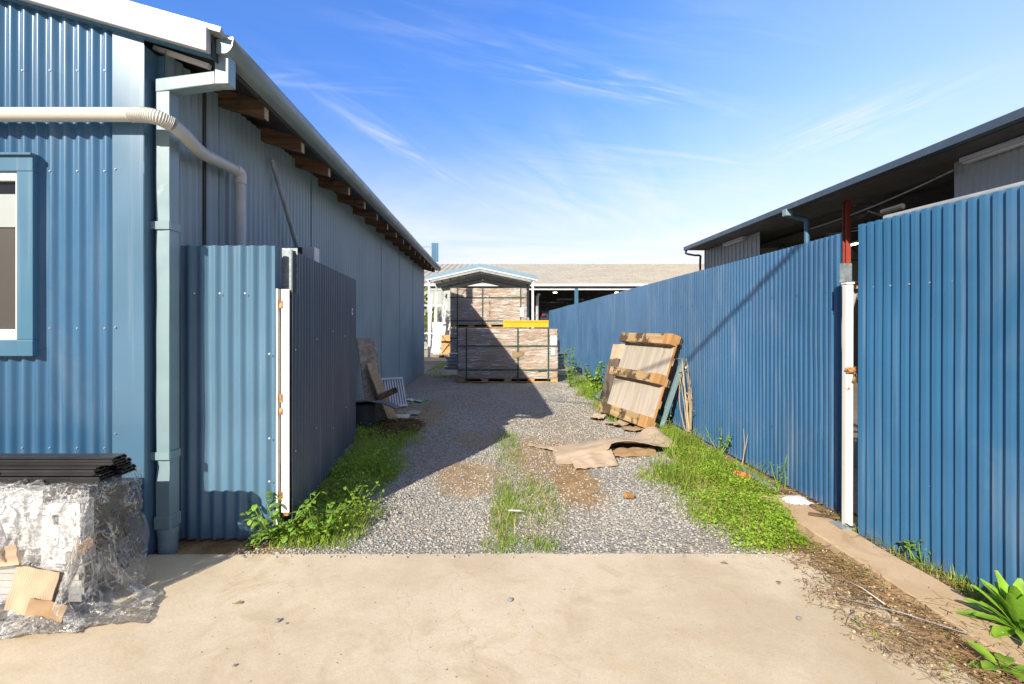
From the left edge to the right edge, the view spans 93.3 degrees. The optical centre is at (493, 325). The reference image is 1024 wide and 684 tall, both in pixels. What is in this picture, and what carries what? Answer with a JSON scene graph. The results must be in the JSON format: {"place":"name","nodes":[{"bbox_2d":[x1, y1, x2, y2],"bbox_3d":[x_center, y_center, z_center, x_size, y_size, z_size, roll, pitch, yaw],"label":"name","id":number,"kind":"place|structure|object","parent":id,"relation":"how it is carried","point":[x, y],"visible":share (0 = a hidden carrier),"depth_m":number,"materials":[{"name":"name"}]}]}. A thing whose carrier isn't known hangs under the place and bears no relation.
{"place":"outdoors","nodes":[
{"label":"outdoors","id":0,"kind":"place"},
{"bbox_2d":[424,349,447,361],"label":"pavement","id":1,"kind":"structure","parent":0,"point":[434,358],"depth_m":19.05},
{"bbox_2d":[439,335,449,357],"bbox_3d":[-1.800,0.837,19.950,0.800,0.914,0.800,0,0,0],"label":"timber crate","id":2,"kind":"object","parent":1,"relation":"on","point":[445,344],"visible":0.5,"depth_m":19.60,"materials":[{"name":"brown wood"}]},
{"bbox_2d":[432,322,447,354],"bbox_3d":[-2.224,0.525,20.137,0.690,1.353,0.314,0,0,0],"label":"white sheet","id":3,"kind":"object","parent":2,"relation":"on","point":[439,327],"visible":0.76,"depth_m":20.16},
{"bbox_2d":[424,264,537,358],"bbox_3d":[-0.480,-0.570,21.500,4.480,3.740,5.060,0,0,0],"label":"gable carport","id":4,"kind":"object","parent":1,"relation":"on","point":[469,276],"visible":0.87,"depth_m":19.04,"materials":[{"name":"white metal"}]},
{"bbox_2d":[0,553,978,683],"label":"driveway","id":5,"kind":"structure","parent":0,"point":[600,626],"depth_m":2.07,"materials":[{"name":"concrete"}]},
{"bbox_2d":[0,589,92,601],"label":"silver profile","id":6,"kind":"object","parent":5,"relation":"on","point":[3,597],"visible":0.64,"depth_m":2.15,"materials":[{"name":"metal"}]},
{"bbox_2d":[0,581,94,594],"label":"silver profile","id":7,"kind":"object","parent":6,"relation":"on","point":[4,590],"visible":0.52,"depth_m":2.15,"materials":[{"name":"metal"}]},
{"bbox_2d":[0,574,92,587],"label":"silver profile","id":8,"kind":"object","parent":7,"relation":"on","point":[5,583],"visible":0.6,"depth_m":2.15,"materials":[{"name":"metal"}]},
{"bbox_2d":[0,570,89,579],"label":"silver profile","id":9,"kind":"object","parent":8,"relation":"on","point":[6,576],"visible":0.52,"depth_m":2.15,"materials":[{"name":"metal"}]},
{"bbox_2d":[0,560,94,572],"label":"silver profile","id":10,"kind":"object","parent":9,"relation":"on","point":[86,567],"visible":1,"depth_m":2.15,"materials":[{"name":"metal"}]},
{"bbox_2d":[17,545,95,562],"bbox_3d":[-3.444,1.039,2.203,3.200,0.052,0.075,0,0,0],"label":"white profile","id":11,"kind":"object","parent":10,"relation":"on","point":[32,558],"visible":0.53,"depth_m":2.17,"materials":[{"name":"metal"}]},
{"bbox_2d":[0,532,94,550],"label":"white profile","id":12,"kind":"object","parent":11,"relation":"on","point":[53,544],"visible":0.47,"depth_m":2.16,"materials":[{"name":"metal"}]},
{"bbox_2d":[0,521,93,538],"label":"white profile","id":13,"kind":"object","parent":12,"relation":"on","point":[56,532],"visible":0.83,"depth_m":2.16,"materials":[{"name":"metal"}]},
{"bbox_2d":[0,509,93,526],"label":"white profile","id":14,"kind":"object","parent":13,"relation":"on","point":[7,521],"visible":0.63,"depth_m":2.16,"materials":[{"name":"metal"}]},
{"bbox_2d":[0,497,93,514],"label":"white profile","id":15,"kind":"object","parent":14,"relation":"on","point":[76,505],"visible":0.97,"depth_m":2.17,"materials":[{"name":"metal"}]},
{"bbox_2d":[0,485,57,502],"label":"white profile","id":16,"kind":"object","parent":15,"relation":"on","point":[41,490],"visible":0.9,"depth_m":2.17,"materials":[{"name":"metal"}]},
{"bbox_2d":[52,511,74,527],"bbox_3d":[-1.923,0.868,2.162,0.101,0.075,0.003,0,0,0],"label":"barcode tag","id":17,"kind":"object","parent":14,"relation":"attached to","point":[69,516],"visible":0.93,"depth_m":2.16,"materials":[{"name":"paper"}]},
{"bbox_2d":[0,599,113,638],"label":"plastic heap","id":18,"kind":"object","parent":5,"relation":"on","point":[23,619],"visible":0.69,"depth_m":2.06,"materials":[{"name":"plastic"}]},
{"bbox_2d":[4,565,59,614],"bbox_3d":[-2.010,1.156,2.103,0.208,0.211,0.053,0,0,0],"label":"cardboard piece","id":19,"kind":"object","parent":18,"relation":"on","point":[28,582],"visible":0.98,"depth_m":2.11,"materials":[{"name":"cardboard"}]},
{"bbox_2d":[25,598,67,628],"bbox_3d":[-1.925,1.236,2.077,0.168,0.121,0.041,0,0,0],"label":"cardboard piece","id":20,"kind":"object","parent":18,"relation":"on","point":[40,608],"visible":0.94,"depth_m":2.07,"materials":[{"name":"cardboard"}]},
{"bbox_2d":[0,466,158,626],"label":"plastic sheet","id":21,"kind":"object","parent":5,"relation":"on","point":[68,570],"visible":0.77,"depth_m":2.13,"materials":[{"name":"plastic"}]},
{"bbox_2d":[0,545,19,565],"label":"cardboard piece","id":22,"kind":"object","parent":21,"relation":"on","point":[10,557],"visible":1,"depth_m":2.09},
{"bbox_2d":[71,535,93,561],"bbox_3d":[-1.810,0.981,2.125,0.112,0.117,0.021,0,0,0],"label":"cardboard piece","id":23,"kind":"object","parent":21,"relation":"on","point":[89,544],"visible":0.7,"depth_m":2.12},
{"bbox_2d":[358,383,639,439],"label":"gravel","id":24,"kind":"structure","parent":0,"point":[462,386],"depth_m":7.80,"materials":[{"name":"gravel"}]},
{"bbox_2d":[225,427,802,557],"bbox_3d":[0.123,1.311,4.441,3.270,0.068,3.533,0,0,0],"label":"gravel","id":25,"kind":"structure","parent":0,"point":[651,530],"depth_m":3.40,"materials":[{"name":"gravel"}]},
{"bbox_2d":[530,293,568,328],"bbox_3d":[3.450,-0.327,31.176,2.200,3.242,5.648,0,0,0],"label":"parked truck","id":26,"kind":"object","parent":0,"point":[542,310],"visible":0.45,"depth_m":28.95,"materials":[{"name":"metal"}]},
{"bbox_2d":[424,264,703,348],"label":"building","id":27,"kind":"structure","parent":0,"point":[571,284],"depth_m":35.20,"materials":[{"name":"white metal"}]},
{"bbox_2d":[129,0,1023,263],"label":"sky","id":28,"kind":"structure","parent":0,"point":[493,131],"materials":[{"name":"blue"}]},
{"bbox_2d":[153,362,1023,683],"bbox_3d":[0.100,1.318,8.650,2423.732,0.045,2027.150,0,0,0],"label":"ground","id":29,"kind":"structure","parent":0,"point":[571,480],"depth_m":3.80,"materials":[{"name":"gravel"}]},
{"bbox_2d":[0,0,440,557],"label":"metal shed","id":30,"kind":"structure","parent":29,"relation":"on","point":[141,145],"depth_m":2.71,"materials":[{"name":"blue metal"}]},
{"bbox_2d":[0,152,39,355],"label":"window","id":31,"kind":"structure","parent":30,"relation":"in","point":[19,171],"depth_m":2.66,"materials":[{"name":"blue metal"}]},
{"bbox_2d":[292,247,318,262],"bbox_3d":[-1.567,0.325,4.034,0.185,1.950,0.132,0,0,0],"label":"utility box","id":32,"kind":"object","parent":30,"relation":"attached to","point":[312,253],"visible":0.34,"depth_m":3.98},
{"bbox_2d":[423,243,437,261],"bbox_3d":[-1.734,-1.920,12.979,0.509,0.600,0.054,0,0,1],"label":"roof sign","id":33,"kind":"object","parent":30,"relation":"on","point":[434,246],"visible":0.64,"depth_m":12.95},
{"bbox_2d":[181,245,297,539],"bbox_3d":[-1.567,0.432,2.975,0.685,1.836,0.129,0,0,0],"label":"fence panel","id":34,"kind":"object","parent":29,"relation":"on","point":[229,293],"visible":0.94,"depth_m":2.93,"materials":[{"name":"blue metal"}]},
{"bbox_2d":[279,250,355,525],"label":"swing gate","id":35,"kind":"structure","parent":34,"relation":"attached to","point":[321,397],"depth_m":3.54,"materials":[{"name":"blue metal"}]},
{"bbox_2d":[244,526,265,548],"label":"leafy weed","id":36,"kind":"object","parent":29,"relation":"on","point":[255,540],"visible":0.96,"depth_m":2.83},
{"bbox_2d":[240,486,326,547],"bbox_3d":[-1.291,1.164,2.872,0.399,0.337,0.442,0,0,32],"label":"leafy weed","id":37,"kind":"object","parent":29,"relation":"on","point":[270,530],"visible":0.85,"depth_m":2.89,"materials":[{"name":"plant"}]},
{"bbox_2d":[269,159,353,439],"bbox_3d":[-1.734,-0.050,4.795,0.040,2.719,1.510,0,0,10],"label":"leaning pole","id":38,"kind":"object","parent":29,"relation":"on","point":[283,200],"visible":0.48,"depth_m":4.23,"materials":[{"name":"metal"}]},
{"bbox_2d":[282,492,360,542],"bbox_3d":[-1.071,1.190,2.946,0.375,0.266,0.392,0,0,26],"label":"leafy weed","id":39,"kind":"object","parent":29,"relation":"on","point":[329,521],"visible":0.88,"depth_m":2.94,"materials":[{"name":"plant"}]},
{"bbox_2d":[269,413,431,549],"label":"grass","id":40,"kind":"structure","parent":29,"relation":"on","point":[360,523],"depth_m":3.81,"materials":[{"name":"plant"}]},
{"bbox_2d":[343,471,379,508],"bbox_3d":[-0.963,1.205,3.482,0.246,0.229,0.351,0,0,-20],"label":"leafy weed","id":41,"kind":"object","parent":29,"relation":"on","point":[358,488],"visible":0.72,"depth_m":3.42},
{"bbox_2d":[356,402,375,429],"bbox_3d":[-1.660,1.144,6.180,0.308,0.312,0.308,0,0,0],"label":"dark drum","id":42,"kind":"object","parent":29,"relation":"on","point":[366,412],"visible":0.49,"depth_m":6.05,"materials":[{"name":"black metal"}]},
{"bbox_2d":[356,400,401,408],"bbox_3d":[-1.520,1.013,6.220,0.604,0.157,0.441,0,0,0],"label":"rubber mat","id":43,"kind":"object","parent":42,"relation":"on","point":[390,404],"visible":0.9,"depth_m":6.11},
{"bbox_2d":[357,338,385,421],"bbox_3d":[-1.680,0.740,6.675,0.269,1.128,0.425,0,0,-39],"label":"plywood board","id":44,"kind":"object","parent":29,"relation":"on","point":[367,350],"visible":0.58,"depth_m":6.68,"materials":[{"name":"wood"}]},
{"bbox_2d":[365,362,397,419],"bbox_3d":[-1.534,0.905,6.568,0.426,0.787,0.261,0,0,15],"label":"timber board","id":45,"kind":"object","parent":29,"relation":"on","point":[382,393],"visible":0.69,"depth_m":6.57,"materials":[{"name":"wood"}]},
{"bbox_2d":[357,417,427,440],"bbox_3d":[-1.288,1.270,6.267,0.874,0.110,1.507,0,0,0],"label":"dead grass pile","id":46,"kind":"object","parent":29,"relation":"on","point":[410,422],"visible":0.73,"depth_m":6.09,"materials":[{"name":"plant"}]},
{"bbox_2d":[381,377,407,406],"bbox_3d":[-1.630,1.070,7.730,0.460,0.467,0.229,0,0,-31],"label":"ribbed panel","id":47,"kind":"object","parent":29,"relation":"on","point":[398,398],"visible":0.49,"depth_m":7.77,"materials":[{"name":"white paint"}]},
{"bbox_2d":[424,284,438,331],"bbox_3d":[-4.639,-0.714,24.856,3.539,4.060,3.218,0,0,0],"label":"tree","id":48,"kind":"object","parent":29,"relation":"on","point":[426,313],"visible":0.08,"depth_m":25.20,"materials":[{"name":"green plant"}]},
{"bbox_2d":[421,361,456,378],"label":"grass","id":49,"kind":"structure","parent":29,"relation":"on","point":[436,367],"depth_m":13.61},
{"bbox_2d":[450,327,526,352],"bbox_3d":[-0.145,0.681,15.148,2.346,1.258,1.146,0,0,0],"label":"timber pack","id":50,"kind":"object","parent":29,"relation":"on","point":[453,340],"visible":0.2,"depth_m":14.61,"materials":[{"name":"brown wood"}]},
{"bbox_2d":[450,287,527,327],"bbox_3d":[-0.145,-0.549,15.146,2.346,1.208,1.149,0,0,0],"label":"timber pack","id":51,"kind":"object","parent":50,"relation":"on","point":[473,307],"visible":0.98,"depth_m":14.61,"materials":[{"name":"brown wood"}]},
{"bbox_2d":[457,328,558,381],"bbox_3d":[0.333,0.681,11.696,2.346,1.258,1.150,0,0,0],"label":"timber pack","id":52,"kind":"object","parent":29,"relation":"on","point":[505,354],"visible":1,"depth_m":11.16,"materials":[{"name":"brown wood"}]},
{"bbox_2d":[503,320,548,326],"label":"yellow beam","id":53,"kind":"structure","parent":52,"relation":"on","point":[525,323],"depth_m":11.20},
{"bbox_2d":[478,428,570,553],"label":"grass","id":54,"kind":"structure","parent":29,"relation":"on","point":[511,520],"depth_m":3.43,"materials":[{"name":"plant"}]},
{"bbox_2d":[271,418,818,552],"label":"dry grass","id":55,"kind":"structure","parent":29,"relation":"on","point":[704,485],"depth_m":3.57,"materials":[{"name":"plant"}]},
{"bbox_2d":[528,443,562,450],"bbox_3d":[0.577,1.299,5.170,0.495,0.017,0.149,0,0,34],"label":"cardboard scrap","id":56,"kind":"object","parent":29,"relation":"on","point":[547,447],"visible":1,"depth_m":5.16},
{"bbox_2d":[563,348,580,386],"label":"tall weed","id":57,"kind":"object","parent":29,"relation":"on","point":[570,377],"visible":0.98,"depth_m":10.23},
{"bbox_2d":[149,463,1022,683],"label":"leaf litter","id":58,"kind":"object","parent":29,"relation":"on","point":[804,595],"visible":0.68,"depth_m":2.24,"materials":[{"name":"plant"}]},
{"bbox_2d":[583,361,606,391],"bbox_3d":[1.969,1.003,9.271,0.582,0.705,0.497,0,0,-28],"label":"tall weed","id":59,"kind":"object","parent":29,"relation":"on","point":[597,379],"visible":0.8,"depth_m":9.23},
{"bbox_2d":[599,358,619,403],"bbox_3d":[1.814,0.909,7.571,0.326,0.812,0.151,0,0,30],"label":"rotten board","id":60,"kind":"object","parent":29,"relation":"on","point":[608,384],"visible":0.59,"depth_m":7.56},
{"bbox_2d":[553,427,677,468],"bbox_3d":[1.286,1.236,4.972,1.479,0.191,0.861,0,0,-17],"label":"flattened cardboard","id":61,"kind":"object","parent":29,"relation":"on","point":[596,454],"visible":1,"depth_m":4.86,"materials":[{"name":"cardboard"}]},
{"bbox_2d":[610,344,624,358],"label":"cardboard flat","id":62,"kind":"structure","parent":29,"relation":"on","point":[617,351],"depth_m":7.79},
{"bbox_2d":[608,447,657,457],"bbox_3d":[1.375,1.274,4.875,0.566,0.081,0.142,0,0,-5],"label":"cardboard scrap","id":63,"kind":"object","parent":29,"relation":"on","point":[632,451],"visible":0.8,"depth_m":4.88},
{"bbox_2d":[598,333,682,427],"bbox_3d":[1.944,0.697,6.519,0.180,1.209,1.252,19,-5,-14],"label":"leaning pallet","id":64,"kind":"object","parent":29,"relation":"on","point":[640,373],"visible":0.94,"depth_m":6.36,"materials":[{"name":"brown wood"}]},
{"bbox_2d":[659,358,685,426],"bbox_3d":[2.228,0.840,6.020,0.072,0.902,0.374,0,0,-39],"label":"grey channel","id":65,"kind":"object","parent":29,"relation":"on","point":[671,395],"visible":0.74,"depth_m":6.00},
{"bbox_2d":[677,358,693,435],"bbox_3d":[2.230,0.848,5.575,0.177,0.948,0.188,0,0,-16],"label":"dry weed","id":66,"kind":"object","parent":29,"relation":"on","point":[689,420],"visible":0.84,"depth_m":5.57,"materials":[{"name":"plant"}]},
{"bbox_2d":[549,234,841,513],"bbox_3d":[2.414,0.332,11.945,0.135,1.937,17.310,0,0,0],"label":"corrugated fence","id":67,"kind":"object","parent":29,"relation":"on","point":[759,349],"visible":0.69,"depth_m":4.33,"materials":[{"name":"metal"}]},
{"bbox_2d":[618,417,774,492],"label":"grass","id":68,"kind":"structure","parent":29,"relation":"on","point":[679,442],"depth_m":4.26,"materials":[{"name":"plant"}]},
{"bbox_2d":[706,427,732,457],"bbox_3d":[2.217,1.158,4.764,0.144,0.310,0.246,0,0,-41],"label":"leafy weed","id":69,"kind":"object","parent":29,"relation":"on","point":[720,443],"visible":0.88,"depth_m":4.74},
{"bbox_2d":[767,456,787,493],"bbox_3d":[2.239,1.160,3.763,0.154,0.306,0.131,0,0,0],"label":"leafy weed","id":70,"kind":"object","parent":29,"relation":"on","point":[778,485],"visible":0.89,"depth_m":3.77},
{"bbox_2d":[829,263,857,529],"bbox_3d":[2.230,0.460,3.047,0.140,1.720,0.125,0,0,0],"label":"gate post","id":71,"kind":"object","parent":29,"relation":"on","point":[849,370],"visible":0.91,"depth_m":3.03,"materials":[{"name":"white metal"}]},
{"bbox_2d":[757,495,1023,666],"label":"kerb","id":72,"kind":"structure","parent":29,"relation":"on","point":[904,577],"depth_m":2.41,"materials":[{"name":"concrete"}]},
{"bbox_2d":[778,495,813,504],"bbox_3d":[2.186,1.250,3.490,0.189,0.048,0.158,0,0,0],"label":"white rag","id":73,"kind":"object","parent":72,"relation":"on","point":[797,499],"visible":0.99,"depth_m":3.46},
{"bbox_2d":[784,491,1004,683],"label":"pebbles","id":74,"kind":"object","parent":29,"relation":"on","point":[898,633],"visible":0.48,"depth_m":2.14,"materials":[{"name":"gravel"}]},
{"bbox_2d":[771,487,1023,683],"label":"twigs","id":75,"kind":"object","parent":29,"relation":"on","point":[873,614],"visible":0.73,"depth_m":2.17,"materials":[{"name":"wood"}]},
{"bbox_2d":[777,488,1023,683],"bbox_3d":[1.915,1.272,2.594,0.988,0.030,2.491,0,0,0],"label":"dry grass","id":76,"kind":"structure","parent":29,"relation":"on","point":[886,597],"depth_m":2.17,"materials":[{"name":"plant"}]},
{"bbox_2d":[842,598,968,634],"bbox_3d":[1.785,1.262,2.115,0.427,0.017,0.004,0,0,39],"label":"litter stick","id":77,"kind":"object","parent":29,"relation":"on","point":[906,614],"visible":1,"depth_m":2.10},
{"bbox_2d":[824,554,990,683],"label":"ground cover","id":78,"kind":"object","parent":29,"relation":"on","point":[976,666],"visible":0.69,"depth_m":2.02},
{"bbox_2d":[818,508,1007,622],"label":"grass","id":79,"kind":"structure","parent":29,"relation":"on","point":[953,579],"depth_m":2.43,"materials":[{"name":"plant"}]},
{"bbox_2d":[898,539,931,571],"bbox_3d":[2.313,1.234,2.625,0.167,0.166,0.120,0,0,18],"label":"leafy weed","id":80,"kind":"object","parent":29,"relation":"on","point":[907,545],"visible":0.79,"depth_m":2.61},
{"bbox_2d":[858,181,1023,596],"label":"sliding gate","id":81,"kind":"structure","parent":29,"relation":"on","point":[941,379],"depth_m":2.48,"materials":[{"name":"blue metal"}]},
{"bbox_2d":[956,570,1023,641],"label":"dock weed","id":82,"kind":"object","parent":29,"relation":"on","point":[1005,598],"visible":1,"depth_m":2.03,"materials":[{"name":"plant"}]},
{"bbox_2d":[966,640,1023,680],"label":"dock weed","id":83,"kind":"object","parent":29,"relation":"on","point":[987,654],"visible":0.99,"depth_m":1.82,"materials":[{"name":"plant"}]},
{"bbox_2d":[561,373,674,425],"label":"grass","id":84,"kind":"structure","parent":0,"point":[586,391],"depth_m":9.12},
{"bbox_2d":[606,418,820,553],"bbox_3d":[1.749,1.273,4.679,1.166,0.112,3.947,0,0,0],"label":"grass","id":85,"kind":"structure","parent":0,"point":[704,510],"depth_m":3.56,"materials":[{"name":"plant"}]},
{"bbox_2d":[853,371,857,516],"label":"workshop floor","id":86,"kind":"structure","parent":0,"point":[855,436],"depth_m":5.60,"materials":[{"name":"metal"}]},
{"bbox_2d":[684,107,1023,370],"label":"workshop","id":87,"kind":"structure","parent":86,"relation":"on","point":[988,155],"depth_m":7.96,"materials":[{"name":"grey metal"}]},
{"bbox_2d":[853,285,857,466],"bbox_3d":[3.438,0.476,4.295,1.139,1.663,0.297,0,0,21],"label":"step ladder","id":88,"kind":"object","parent":86,"relation":"on","point":[855,454],"visible":0.05,"depth_m":4.43,"materials":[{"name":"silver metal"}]},
{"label":"silver profile","id":89,"kind":"object","parent":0,"visible":0},
{"bbox_2d":[110,548,121,559],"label":"silver profile","id":90,"kind":"object","parent":89,"relation":"on","point":[118,550],"visible":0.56,"depth_m":2.38,"materials":[{"name":"metal"}]},
{"bbox_2d":[102,541,116,548],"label":"silver profile","id":91,"kind":"object","parent":90,"relation":"on","point":[106,543],"visible":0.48,"depth_m":2.38,"materials":[{"name":"metal"}]},
{"bbox_2d":[95,532,103,541],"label":"dark profile","id":92,"kind":"object","parent":91,"relation":"on","point":[100,535],"visible":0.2,"depth_m":2.39,"materials":[{"name":"black metal"}]},
{"bbox_2d":[94,524,107,535],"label":"dark profile","id":93,"kind":"object","parent":92,"relation":"on","point":[101,528],"visible":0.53,"depth_m":2.37,"materials":[{"name":"black metal"}]},
{"bbox_2d":[98,510,116,524],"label":"dark profile","id":94,"kind":"object","parent":93,"relation":"on","point":[108,517],"visible":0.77,"depth_m":2.35,"materials":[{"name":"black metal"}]},
{"bbox_2d":[102,497,121,512],"bbox_3d":[-3.440,0.875,2.354,3.200,0.052,0.075,0,0,0],"label":"dark profile","id":95,"kind":"object","parent":94,"relation":"on","point":[110,507],"visible":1,"depth_m":2.36,"materials":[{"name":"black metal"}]},
{"bbox_2d":[99,488,106,496],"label":"dark profile","id":96,"kind":"object","parent":95,"relation":"on","point":[103,490],"visible":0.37,"depth_m":2.40,"materials":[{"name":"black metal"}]},
{"bbox_2d":[97,478,110,490],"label":"dark profile","id":97,"kind":"object","parent":96,"relation":"on","point":[101,485],"visible":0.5,"depth_m":2.37,"materials":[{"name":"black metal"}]},
{"bbox_2d":[110,464,135,475],"bbox_3d":[-3.475,0.699,2.354,3.400,0.032,0.100,0,0,0],"label":"black profile","id":98,"kind":"object","parent":97,"relation":"on","point":[123,470],"visible":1,"depth_m":2.33,"materials":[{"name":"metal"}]},
{"bbox_2d":[109,457,131,468],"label":"black profile","id":99,"kind":"object","parent":98,"relation":"on","point":[122,463],"visible":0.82,"depth_m":2.34,"materials":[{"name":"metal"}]},
{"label":"silver profile","id":100,"kind":"object","parent":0,"visible":0},
{"bbox_2d":[104,536,128,546],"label":"silver profile","id":101,"kind":"object","parent":100,"relation":"on","point":[123,541],"visible":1,"depth_m":2.43,"materials":[{"name":"metal"}]},
{"bbox_2d":[104,524,129,539],"bbox_3d":[-3.461,1.039,2.439,3.200,0.052,0.075,0,0,0],"label":"dark profile","id":102,"kind":"object","parent":101,"relation":"on","point":[120,530],"visible":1,"depth_m":2.42,"materials":[{"name":"black metal"}]},
{"bbox_2d":[108,518,124,528],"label":"dark profile","id":103,"kind":"object","parent":102,"relation":"on","point":[114,523],"visible":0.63,"depth_m":2.42,"materials":[{"name":"black metal"}]},
{"bbox_2d":[117,502,135,517],"bbox_3d":[-3.432,0.930,2.437,3.200,0.052,0.075,0,0,0],"label":"dark profile","id":104,"kind":"object","parent":103,"relation":"on","point":[124,510],"visible":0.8,"depth_m":2.43,"materials":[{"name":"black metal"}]},
{"bbox_2d":[107,494,124,502],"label":"dark profile","id":105,"kind":"object","parent":104,"relation":"on","point":[123,498],"visible":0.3,"depth_m":2.47,"materials":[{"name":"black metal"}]},
{"bbox_2d":[107,481,130,495],"bbox_3d":[-3.454,0.821,2.435,3.200,0.052,0.075,0,0,0],"label":"dark profile","id":106,"kind":"object","parent":105,"relation":"on","point":[117,489],"visible":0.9,"depth_m":2.40,"materials":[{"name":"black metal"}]},
{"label":"dark profile","id":107,"kind":"object","parent":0,"visible":0},
{"bbox_2d":[93,503,104,518],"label":"dark profile","id":108,"kind":"object","parent":107,"relation":"on","point":[101,507],"visible":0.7,"depth_m":2.29,"materials":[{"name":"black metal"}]},
{"bbox_2d":[59,491,101,504],"bbox_3d":[-3.477,0.821,2.284,3.200,0.052,0.077,0,0,0],"label":"dark profile","id":109,"kind":"object","parent":108,"relation":"on","point":[96,498],"visible":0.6,"depth_m":2.29,"materials":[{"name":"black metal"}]},
{"bbox_2d":[7,483,96,495],"bbox_3d":[-3.503,0.766,2.280,3.200,0.052,0.075,0,0,0],"label":"dark profile","id":110,"kind":"object","parent":109,"relation":"on","point":[74,488],"visible":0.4,"depth_m":2.25,"materials":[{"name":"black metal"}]},
{"bbox_2d":[0,470,114,482],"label":"black profile","id":111,"kind":"object","parent":110,"relation":"on","point":[102,476],"visible":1,"depth_m":2.21,"materials":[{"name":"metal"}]},
{"bbox_2d":[0,465,109,475],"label":"black profile","id":112,"kind":"object","parent":111,"relation":"on","point":[49,470],"visible":0.85,"depth_m":2.20,"materials":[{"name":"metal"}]},
{"bbox_2d":[0,453,126,464],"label":"black profile","id":113,"kind":"object","parent":112,"relation":"on","point":[60,458],"visible":1,"depth_m":2.25,"materials":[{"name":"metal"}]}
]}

